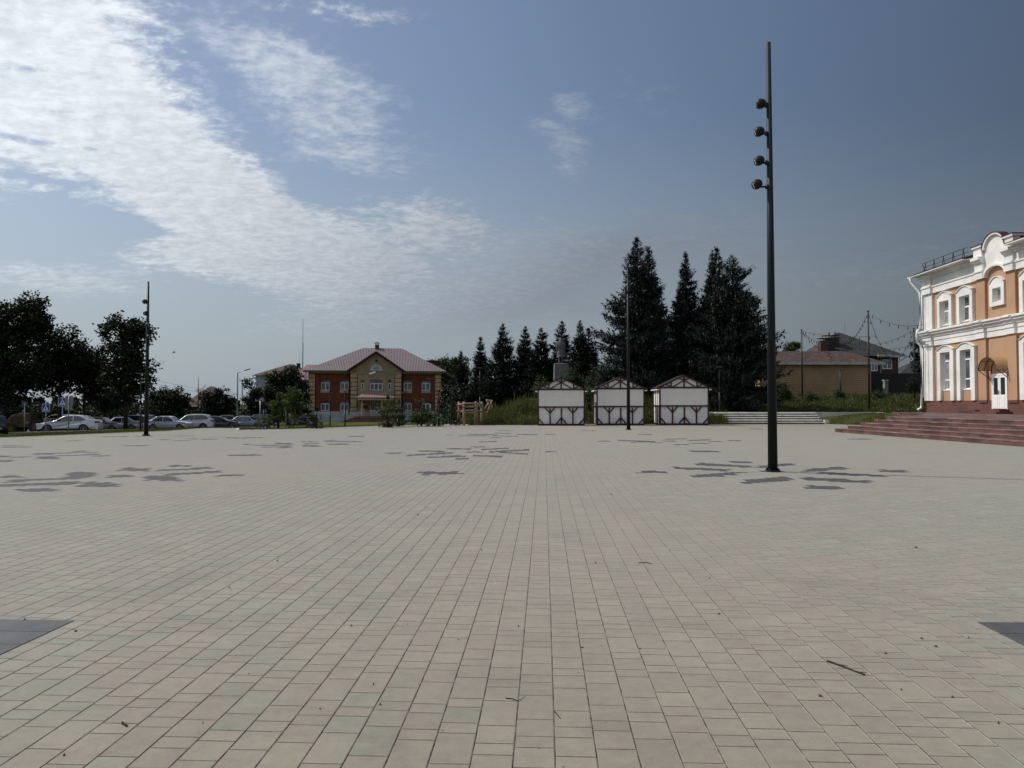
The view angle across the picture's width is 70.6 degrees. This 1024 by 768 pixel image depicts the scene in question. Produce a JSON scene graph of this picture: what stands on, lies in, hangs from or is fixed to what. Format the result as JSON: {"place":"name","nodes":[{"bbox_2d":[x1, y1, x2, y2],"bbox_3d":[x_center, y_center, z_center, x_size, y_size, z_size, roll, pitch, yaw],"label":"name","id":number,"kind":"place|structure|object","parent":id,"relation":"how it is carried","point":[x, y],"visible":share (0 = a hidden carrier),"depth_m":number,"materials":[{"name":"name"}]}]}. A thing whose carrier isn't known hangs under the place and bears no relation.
{"place":"outdoors","nodes":[
{"label":"outdoors","id":0,"kind":"place"},
{"bbox_2d":[4,398,925,434],"bbox_3d":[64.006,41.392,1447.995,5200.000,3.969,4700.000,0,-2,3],"label":"ground","id":1,"kind":"structure","parent":0,"point":[855,418],"depth_m":62.30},
{"bbox_2d":[0,290,61,416],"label":"leafy tree","id":2,"kind":"object","parent":1,"relation":"on","point":[34,324],"visible":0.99,"depth_m":67.44,"materials":[{"name":"green plant"}]},
{"bbox_2d":[65,396,72,431],"bbox_3d":[-30.640,2.139,49.972,0.560,2.656,0.095,0,-2,0],"label":"sign back","id":3,"kind":"object","parent":1,"relation":"on","point":[68,402],"visible":0.83,"depth_m":50.02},
{"bbox_2d":[0,400,170,419],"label":"shrubbery","id":4,"kind":"object","parent":1,"relation":"on","point":[133,408],"visible":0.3,"depth_m":93.39,"materials":[{"name":"green plant"}]},
{"bbox_2d":[70,337,115,414],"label":"leafy tree","id":5,"kind":"object","parent":1,"relation":"on","point":[93,389],"visible":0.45,"depth_m":73.74,"materials":[{"name":"green plant"}]},
{"bbox_2d":[9,396,240,407],"bbox_3d":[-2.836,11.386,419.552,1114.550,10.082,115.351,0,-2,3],"label":"woods","id":6,"kind":"object","parent":1,"relation":"on","point":[42,399],"visible":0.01,"depth_m":409.85,"materials":[{"name":"plant"}]},
{"bbox_2d":[88,310,163,428],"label":"leafy tree","id":7,"kind":"object","parent":1,"relation":"on","point":[128,358],"visible":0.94,"depth_m":69.38,"materials":[{"name":"green plant"}]},
{"bbox_2d":[0,427,276,434],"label":"road kerb","id":8,"kind":"structure","parent":1,"relation":"on","point":[71,431],"depth_m":56.60,"materials":[{"name":"concrete"}]},
{"bbox_2d":[137,373,144,429],"bbox_3d":[-23.601,1.186,45.985,0.660,3.800,0.660,0,-2,0],"label":"park lamp","id":9,"kind":"object","parent":1,"relation":"on","point":[140,399],"visible":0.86,"depth_m":45.97,"materials":[{"name":"black metal"}]},
{"bbox_2d":[149,382,194,418],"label":"leafy tree","id":10,"kind":"object","parent":1,"relation":"on","point":[172,400],"visible":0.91,"depth_m":96.92,"materials":[{"name":"green plant"}]},
{"bbox_2d":[188,386,236,410],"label":"brown cottage","id":11,"kind":"structure","parent":1,"relation":"on","point":[195,399],"depth_m":118.69,"materials":[{"name":"brick"}]},
{"bbox_2d":[0,423,425,436],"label":"grass","id":12,"kind":"structure","parent":1,"relation":"on","point":[43,433],"depth_m":45.11,"materials":[{"name":"plant"}]},
{"bbox_2d":[197,385,240,415],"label":"leafy tree","id":13,"kind":"object","parent":1,"relation":"on","point":[211,404],"visible":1,"depth_m":99.31,"materials":[{"name":"green plant"}]},
{"bbox_2d":[174,408,310,422],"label":"hedge mass","id":14,"kind":"object","parent":1,"relation":"on","point":[246,412],"visible":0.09,"depth_m":109.17,"materials":[{"name":"green plant"}]},
{"bbox_2d":[239,377,266,415],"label":"leafy tree","id":15,"kind":"object","parent":1,"relation":"on","point":[251,403],"visible":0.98,"depth_m":95.65,"materials":[{"name":"green plant"}]},
{"bbox_2d":[254,391,297,428],"bbox_3d":[-14.957,1.830,45.970,2.922,2.778,1.846,0,-2,-9],"label":"young pine","id":16,"kind":"object","parent":1,"relation":"on","point":[279,411],"visible":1,"depth_m":45.83,"materials":[{"name":"green plant"}]},
{"bbox_2d":[252,363,302,401],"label":"pale house","id":17,"kind":"structure","parent":1,"relation":"on","point":[259,382],"depth_m":128.19,"materials":[{"name":"white paint"}]},
{"bbox_2d":[259,364,317,424],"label":"leafy tree","id":18,"kind":"object","parent":1,"relation":"on","point":[280,382],"visible":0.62,"depth_m":97.39,"materials":[{"name":"green plant"}]},
{"bbox_2d":[279,385,307,428],"bbox_3d":[-14.531,1.684,47.833,2.015,3.232,1.776,0,-2,0],"label":"young birch","id":19,"kind":"object","parent":1,"relation":"on","point":[292,396],"visible":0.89,"depth_m":47.81,"materials":[{"name":"green plant"}]},
{"bbox_2d":[286,414,319,424],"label":"parked car","id":20,"kind":"object","parent":1,"relation":"on","point":[303,418],"visible":0.43,"depth_m":94.12,"materials":[{"name":"black paint"}]},
{"bbox_2d":[297,365,329,410],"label":"side wing","id":21,"kind":"structure","parent":1,"relation":"on","point":[307,373],"depth_m":123.20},
{"bbox_2d":[303,342,446,421],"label":"civic building","id":22,"kind":"structure","parent":1,"relation":"on","point":[369,379],"depth_m":117.09,"materials":[{"name":"red brick"}]},
{"bbox_2d":[320,380,329,392],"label":"window","id":23,"kind":"structure","parent":22,"relation":"in","point":[324,383],"depth_m":116.57,"materials":[{"name":"white glass"}]},
{"bbox_2d":[321,401,328,410],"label":"window","id":24,"kind":"structure","parent":22,"relation":"in","point":[324,404],"depth_m":116.51,"materials":[{"name":"white glass"}]},
{"bbox_2d":[339,380,348,392],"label":"window","id":25,"kind":"structure","parent":22,"relation":"in","point":[344,384],"depth_m":117.08,"materials":[{"name":"white glass"}]},
{"bbox_2d":[370,380,381,389],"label":"window","id":26,"kind":"structure","parent":22,"relation":"in","point":[374,384],"depth_m":117.08,"materials":[{"name":"white glass"}]},
{"bbox_2d":[372,400,380,409],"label":"door","id":27,"kind":"structure","parent":22,"relation":"in","point":[375,403],"depth_m":117.08,"materials":[{"name":"brown glass"}]},
{"bbox_2d":[403,381,411,392],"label":"window","id":28,"kind":"structure","parent":22,"relation":"in","point":[407,384],"depth_m":118.78,"materials":[{"name":"white glass"}]},
{"bbox_2d":[421,381,429,392],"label":"window","id":29,"kind":"structure","parent":22,"relation":"in","point":[425,384],"depth_m":119.28,"materials":[{"name":"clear glass"}]},
{"bbox_2d":[0,424,837,437],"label":"kerb","id":30,"kind":"structure","parent":1,"relation":"on","point":[200,428],"depth_m":41.09,"materials":[{"name":"concrete"}]},
{"bbox_2d":[407,398,440,426],"bbox_3d":[-5.896,2.085,48.862,2.381,2.429,1.792,0,-2,-8],"label":"young pine","id":31,"kind":"object","parent":1,"relation":"on","point":[426,416],"visible":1,"depth_m":48.85,"materials":[{"name":"green plant"}]},
{"bbox_2d":[428,353,472,390],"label":"leafy tree","id":32,"kind":"object","parent":1,"relation":"on","point":[450,366],"visible":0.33,"depth_m":124.80,"materials":[{"name":"green plant"}]},
{"bbox_2d":[445,402,460,424],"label":"young pine","id":33,"kind":"object","parent":1,"relation":"on","point":[449,417],"visible":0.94,"depth_m":51.91,"materials":[{"name":"green plant"}]},
{"bbox_2d":[447,351,469,421],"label":"spruce tree","id":34,"kind":"object","parent":1,"relation":"on","point":[460,373],"visible":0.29,"depth_m":95.80,"materials":[{"name":"green plant"}]},
{"bbox_2d":[455,401,482,424],"bbox_3d":[-3.069,2.266,51.928,1.985,2.038,1.278,0,-2,0],"label":"log climbing frame","id":35,"kind":"object","parent":1,"relation":"on","point":[461,407],"visible":0.96,"depth_m":51.64,"materials":[{"name":"wood"}]},
{"bbox_2d":[460,337,491,415],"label":"spruce tree","id":36,"kind":"object","parent":1,"relation":"on","point":[473,394],"visible":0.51,"depth_m":91.45,"materials":[{"name":"green plant"}]},
{"bbox_2d":[436,377,517,423],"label":"undergrowth","id":37,"kind":"object","parent":1,"relation":"on","point":[449,393],"visible":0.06,"depth_m":93.16,"materials":[{"name":"green plant"}]},
{"bbox_2d":[476,322,530,407],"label":"spruce tree","id":38,"kind":"object","parent":1,"relation":"on","point":[499,391],"visible":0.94,"depth_m":87.10,"materials":[{"name":"green plant"}]},
{"bbox_2d":[510,326,533,398],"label":"spruce tree","id":39,"kind":"object","parent":1,"relation":"on","point":[523,350],"visible":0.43,"depth_m":89.50,"materials":[{"name":"green plant"}]},
{"bbox_2d":[516,328,556,397],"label":"spruce tree","id":40,"kind":"object","parent":1,"relation":"on","point":[538,362],"visible":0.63,"depth_m":85.30,"materials":[{"name":"green plant"}]},
{"bbox_2d":[530,375,548,396],"bbox_3d":[2.635,0.811,62.005,2.400,3.178,1.905,0,-2,0],"label":"shrub","id":41,"kind":"object","parent":1,"relation":"on","point":[535,386],"visible":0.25,"depth_m":61.78,"materials":[{"name":"green plant"}]},
{"bbox_2d":[553,363,568,380],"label":"pedestal","id":42,"kind":"object","parent":1,"relation":"on","point":[559,368],"visible":0.24,"depth_m":74.34,"materials":[{"name":"stone"}]},
{"bbox_2d":[556,338,565,362],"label":"statue","id":43,"kind":"object","parent":42,"relation":"on","point":[560,347],"visible":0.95,"depth_m":74.87,"materials":[{"name":"stone"}]},
{"bbox_2d":[547,321,575,365],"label":"spruce tree","id":44,"kind":"object","parent":1,"relation":"on","point":[563,337],"visible":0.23,"depth_m":87.76,"materials":[{"name":"green plant"}]},
{"bbox_2d":[560,362,584,385],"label":"shrub","id":45,"kind":"object","parent":1,"relation":"on","point":[575,378],"visible":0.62,"depth_m":69.75,"materials":[{"name":"green plant"}]},
{"bbox_2d":[565,320,598,387],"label":"spruce tree","id":46,"kind":"object","parent":1,"relation":"on","point":[580,357],"visible":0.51,"depth_m":85.48,"materials":[{"name":"green plant"}]},
{"bbox_2d":[581,376,595,409],"bbox_3d":[6.084,0.755,57.955,1.629,3.111,1.541,-1,-2,40],"label":"shrub","id":47,"kind":"object","parent":1,"relation":"on","point":[588,394],"visible":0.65,"depth_m":57.73,"materials":[{"name":"green plant"}]},
{"bbox_2d":[457,390,728,424],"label":"weeds","id":48,"kind":"object","parent":1,"relation":"on","point":[515,418],"visible":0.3,"depth_m":54.61,"materials":[{"name":"plant"}]},
{"bbox_2d":[584,327,602,382],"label":"spruce tree","id":49,"kind":"object","parent":1,"relation":"on","point":[595,354],"visible":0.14,"depth_m":87.96,"materials":[{"name":"green plant"}]},
{"bbox_2d":[579,236,689,399],"bbox_3d":[11.446,-5.436,64.143,12.573,15.466,9.891,1,-2,-19],"label":"spruce tree","id":50,"kind":"object","parent":1,"relation":"on","point":[650,345],"visible":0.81,"depth_m":62.75,"materials":[{"name":"green plant"}]},
{"bbox_2d":[610,246,690,384],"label":"spruce tree","id":51,"kind":"object","parent":1,"relation":"on","point":[648,262],"visible":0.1,"depth_m":65.08,"materials":[{"name":"green plant"}]},
{"bbox_2d":[653,251,715,389],"bbox_3d":[16.020,-4.677,65.722,7.346,14.680,8.254,0,-2,15],"label":"spruce tree","id":52,"kind":"object","parent":1,"relation":"on","point":[683,302],"visible":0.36,"depth_m":64.39,"materials":[{"name":"green plant"}]},
{"bbox_2d":[682,245,763,409],"bbox_3d":[18.674,-4.846,63.542,9.105,15.008,10.531,0,-2,-10],"label":"spruce tree","id":53,"kind":"object","parent":1,"relation":"on","point":[713,271],"visible":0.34,"depth_m":62.65,"materials":[{"name":"green plant"}]},
{"bbox_2d":[682,254,792,411],"bbox_3d":[19.044,-4.210,61.797,8.595,14.043,10.065,-1,-2,38],"label":"spruce tree","id":54,"kind":"object","parent":1,"relation":"on","point":[742,304],"visible":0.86,"depth_m":60.62,"materials":[{"name":"green plant"}]},
{"bbox_2d":[714,412,828,423],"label":"stone staircase","id":55,"kind":"structure","parent":1,"relation":"on","point":[782,417],"depth_m":55.15,"materials":[{"name":"stone"}]},
{"bbox_2d":[776,383,794,402],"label":"shrub","id":56,"kind":"object","parent":1,"relation":"on","point":[785,390],"visible":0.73,"depth_m":71.75,"materials":[{"name":"green plant"}]},
{"bbox_2d":[780,341,802,350],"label":"leafy tree","id":57,"kind":"object","parent":1,"relation":"on","point":[793,346],"visible":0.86,"depth_m":109.79,"materials":[{"name":"green plant"}]},
{"bbox_2d":[712,411,890,424],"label":"lawn grass","id":58,"kind":"structure","parent":1,"relation":"on","point":[870,420],"depth_m":54.37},
{"bbox_2d":[801,329,802,395],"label":"string light pole","id":59,"kind":"object","parent":1,"relation":"on","point":[801,366],"visible":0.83,"depth_m":75.03,"materials":[{"name":"black metal"}]},
{"bbox_2d":[800,390,819,400],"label":"shrub","id":60,"kind":"object","parent":1,"relation":"on","point":[811,396],"visible":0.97,"depth_m":72.85,"materials":[{"name":"green plant"}]},
{"bbox_2d":[753,351,885,396],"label":"garage","id":61,"kind":"structure","parent":1,"relation":"on","point":[821,373],"depth_m":77.88,"materials":[{"name":"beige"}]},
{"bbox_2d":[724,391,926,411],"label":"meadow grass","id":62,"kind":"structure","parent":1,"relation":"on","point":[843,405],"depth_m":65.62,"materials":[{"name":"plant"}]},
{"bbox_2d":[831,388,845,398],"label":"shrub","id":63,"kind":"object","parent":1,"relation":"on","point":[838,393],"visible":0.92,"depth_m":72.86,"materials":[{"name":"green plant"}]},
{"bbox_2d":[807,322,907,372],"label":"dark roofed house","id":64,"kind":"structure","parent":1,"relation":"on","point":[838,344],"depth_m":96.14,"materials":[{"name":"brick"}]},
{"bbox_2d":[882,359,891,368],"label":"window","id":65,"kind":"structure","parent":64,"relation":"in","point":[888,365],"depth_m":96.08,"materials":[{"name":"clear glass"}]},
{"bbox_2d":[867,310,869,408],"bbox_3d":[30.622,-1.877,62.077,0.166,8.885,0.166,1,-2,-20],"label":"string light pole","id":66,"kind":"object","parent":1,"relation":"on","point":[868,360],"visible":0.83,"depth_m":62.02,"materials":[{"name":"black metal"}]},
{"bbox_2d":[870,389,892,400],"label":"shrub","id":67,"kind":"object","parent":1,"relation":"on","point":[878,395],"visible":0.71,"depth_m":71.74,"materials":[{"name":"green plant"}]},
{"bbox_2d":[871,373,923,393],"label":"dark sheet fence","id":68,"kind":"object","parent":1,"relation":"on","point":[897,382],"visible":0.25,"depth_m":84.04,"materials":[{"name":"black metal"}]},
{"bbox_2d":[898,363,923,372],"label":"grey roofed house","id":69,"kind":"structure","parent":1,"relation":"on","point":[906,368],"depth_m":113.45,"materials":[{"name":"brick"}]},
{"bbox_2d":[903,375,920,393],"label":"shrub","id":70,"kind":"object","parent":1,"relation":"on","point":[909,386],"visible":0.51,"depth_m":79.71,"materials":[{"name":"green plant"}]},
{"bbox_2d":[913,328,915,398],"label":"string light pole","id":71,"kind":"object","parent":1,"relation":"on","point":[914,361],"visible":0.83,"depth_m":70.04,"materials":[{"name":"black metal"}]},
{"bbox_2d":[909,341,923,372],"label":"leafy tree","id":72,"kind":"object","parent":1,"relation":"on","point":[918,367],"visible":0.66,"depth_m":85.94,"materials":[{"name":"green plant"}]},
{"bbox_2d":[891,412,1023,419],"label":"terrace","id":73,"kind":"structure","parent":1,"relation":"on","point":[976,416],"depth_m":39.67,"materials":[{"name":"red stone"}]},
{"bbox_2d":[907,231,1023,413],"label":"town house","id":74,"kind":"structure","parent":73,"relation":"on","point":[972,337],"depth_m":48.99,"materials":[{"name":"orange paint"}]},
{"bbox_2d":[942,301,948,325],"bbox_3d":[31.949,-5.203,53.008,0.230,1.792,1.244,0,-2,3],"label":"window","id":75,"kind":"structure","parent":74,"relation":"in","point":[945,307],"depth_m":53.47,"materials":[{"name":"clear glass"}]},
{"bbox_2d":[943,352,949,390],"bbox_3d":[31.949,-0.920,52.888,0.230,2.802,1.284,0,-2,3],"label":"window","id":76,"kind":"structure","parent":74,"relation":"in","point":[946,357],"depth_m":53.36,"materials":[{"name":"clear glass"}]},
{"bbox_2d":[962,295,969,321],"bbox_3d":[31.836,-5.275,50.461,0.230,1.792,1.244,0,-2,3],"label":"window","id":77,"kind":"structure","parent":74,"relation":"in","point":[965,300],"depth_m":50.94,"materials":[{"name":"clear glass"}]},
{"bbox_2d":[963,349,970,389],"bbox_3d":[31.836,-0.991,50.341,0.230,2.802,1.284,0,-2,3],"label":"window","id":78,"kind":"structure","parent":74,"relation":"in","point":[966,353],"depth_m":50.78,"materials":[{"name":"clear glass"}]},
{"bbox_2d":[991,373,1007,408],"bbox_3d":[31.509,0.474,46.740,0.130,2.310,1.600,0,-2,3],"label":"door","id":79,"kind":"structure","parent":74,"relation":"in","point":[999,384],"depth_m":46.72,"materials":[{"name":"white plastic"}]},
{"bbox_2d":[0,424,1023,767],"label":"plaza","id":80,"kind":"structure","parent":0,"point":[254,598],"depth_m":5.59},
{"bbox_2d":[142,281,150,435],"bbox_3d":[-17.425,-1.224,34.540,0.471,7.382,0.427,0,-2,3],"label":"floodlight mast","id":81,"kind":"object","parent":80,"relation":"on","point":[146,400],"visible":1,"depth_m":34.50,"materials":[{"name":"metal"}]},
{"bbox_2d":[305,407,323,428],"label":"young pine","id":82,"kind":"object","parent":80,"relation":"on","point":[313,417],"visible":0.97,"depth_m":44.93,"materials":[{"name":"green plant"}]},
{"bbox_2d":[374,394,398,427],"bbox_3d":[-8.111,1.928,47.038,1.616,2.641,1.534,-1,-2,20],"label":"young leafy tree","id":83,"kind":"object","parent":80,"relation":"on","point":[388,410],"visible":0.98,"depth_m":46.89,"materials":[{"name":"green plant"}]},
{"bbox_2d":[391,399,408,425],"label":"young pine","id":84,"kind":"object","parent":80,"relation":"on","point":[399,416],"visible":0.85,"depth_m":48.88,"materials":[{"name":"green plant"}]},
{"bbox_2d":[430,399,447,425],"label":"young pine","id":85,"kind":"object","parent":80,"relation":"on","point":[439,415],"visible":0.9,"depth_m":49.90,"materials":[{"name":"green plant"}]},
{"bbox_2d":[0,619,1023,654],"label":"paving inlay","id":86,"kind":"object","parent":80,"relation":"on","point":[14,633],"visible":1,"depth_m":4.80,"materials":[{"name":"stone"}]},
{"bbox_2d":[534,377,587,425],"bbox_3d":[3.515,1.262,52.158,3.788,3.417,2.936,0,-2,3],"label":"market kiosk","id":87,"kind":"object","parent":80,"relation":"on","point":[560,401],"visible":1,"depth_m":50.80,"materials":[{"name":"metal"}]},
{"bbox_2d":[591,376,647,424],"bbox_3d":[7.781,1.236,52.836,3.888,3.507,3.014,0,-2,3],"label":"market kiosk","id":88,"kind":"object","parent":80,"relation":"on","point":[610,402],"visible":0.99,"depth_m":51.45,"materials":[{"name":"metal"}]},
{"bbox_2d":[624,268,630,429],"bbox_3d":[6.809,-2.084,42.542,0.390,9.550,0.597,-1,-2,19],"label":"floodlight mast","id":89,"kind":"object","parent":80,"relation":"on","point":[628,374],"visible":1,"depth_m":42.44,"materials":[{"name":"metal"}]},
{"bbox_2d":[651,375,712,424],"bbox_3d":[12.372,1.191,53.139,4.009,3.617,3.108,0,-2,3],"label":"market kiosk","id":90,"kind":"object","parent":80,"relation":"on","point":[681,400],"visible":0.98,"depth_m":51.71,"materials":[{"name":"wood"}]},
{"bbox_2d":[751,42,780,471],"bbox_3d":[5.673,-2.884,16.227,0.581,9.675,0.326,0,-2,3],"label":"floodlight mast","id":91,"kind":"object","parent":80,"relation":"on","point":[759,160],"visible":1,"depth_m":16.16,"materials":[{"name":"metal"}]},
{"bbox_2d":[827,660,865,674],"bbox_3d":[1.902,1.610,4.110,0.033,0.012,0.245,1,-2,-29],"label":"twig","id":92,"kind":"object","parent":80,"relation":"on","point":[844,666],"visible":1,"depth_m":4.11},
{"bbox_2d":[835,417,1023,446],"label":"granite staircase","id":93,"kind":"structure","parent":80,"relation":"on","point":[998,432],"depth_m":30.67,"materials":[{"name":"stone"}]},
{"bbox_2d":[0,0,1023,404],"label":"sky","id":94,"kind":"structure","parent":0,"point":[335,178],"materials":[{"name":"blue"}]},
{"bbox_2d":[709,412,885,417],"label":"path","id":95,"kind":"structure","parent":0,"point":[825,414],"depth_m":56.43,"materials":[{"name":"concrete"}]},
{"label":"car park","id":96,"kind":"structure","parent":0,"visible":0},
{"bbox_2d":[0,415,9,433],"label":"parked car","id":97,"kind":"object","parent":96,"relation":"on","point":[4,426],"visible":0.98,"depth_m":54.16,"materials":[{"name":"blue paint"}]},
{"bbox_2d":[7,403,56,431],"bbox_3d":[-42.519,3.048,64.013,3.397,2.643,1.840,0,-2,-6],"label":"yellow loader","id":98,"kind":"object","parent":96,"relation":"on","point":[16,421],"visible":0.7,"depth_m":63.27,"materials":[{"name":"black metal"}]},
{"bbox_2d":[42,401,49,430],"bbox_3d":[-36.703,2.651,56.941,0.620,2.614,0.084,0,-2,0],"label":"crossing sign","id":99,"kind":"object","parent":96,"relation":"on","point":[46,408],"visible":0.96,"depth_m":56.93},
{"bbox_2d":[32,323,98,418],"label":"leafy tree","id":100,"kind":"object","parent":96,"relation":"on","point":[64,357],"visible":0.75,"depth_m":71.68,"materials":[{"name":"green plant"}]},
{"bbox_2d":[36,415,103,430],"bbox_3d":[-36.883,3.305,60.431,4.650,1.458,2.060,0,-2,-15],"label":"parked car","id":101,"kind":"object","parent":96,"relation":"on","point":[80,422],"visible":0.87,"depth_m":59.77,"materials":[{"name":"white paint"}]},
{"bbox_2d":[79,354,135,416],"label":"leafy tree","id":102,"kind":"object","parent":96,"relation":"on","point":[105,405],"visible":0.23,"depth_m":83.27,"materials":[{"name":"green plant"}]},
{"bbox_2d":[92,417,122,429],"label":"parked car","id":103,"kind":"object","parent":96,"relation":"on","point":[109,424],"visible":0.42,"depth_m":73.36,"materials":[{"name":"beige paint"}]},
{"bbox_2d":[111,417,141,428],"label":"parked car","id":104,"kind":"object","parent":96,"relation":"on","point":[132,424],"visible":0.33,"depth_m":75.89,"materials":[{"name":"silver paint"}]},
{"bbox_2d":[142,416,193,428],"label":"parked car","id":105,"kind":"object","parent":96,"relation":"on","point":[159,422],"visible":0.8,"depth_m":70.67,"materials":[{"name":"silver paint"}]},
{"bbox_2d":[180,414,214,427],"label":"parked car","id":106,"kind":"object","parent":96,"relation":"on","point":[202,420],"visible":0.55,"depth_m":77.37,"materials":[{"name":"white paint"}]},
{"bbox_2d":[212,416,240,427],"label":"parked car","id":107,"kind":"object","parent":96,"relation":"on","point":[221,421],"visible":0.4,"depth_m":79.33,"materials":[{"name":"paint"}]},
{"bbox_2d":[230,416,264,426],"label":"parked car","id":108,"kind":"object","parent":96,"relation":"on","point":[247,421],"visible":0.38,"depth_m":83.19,"materials":[{"name":"silver paint"}]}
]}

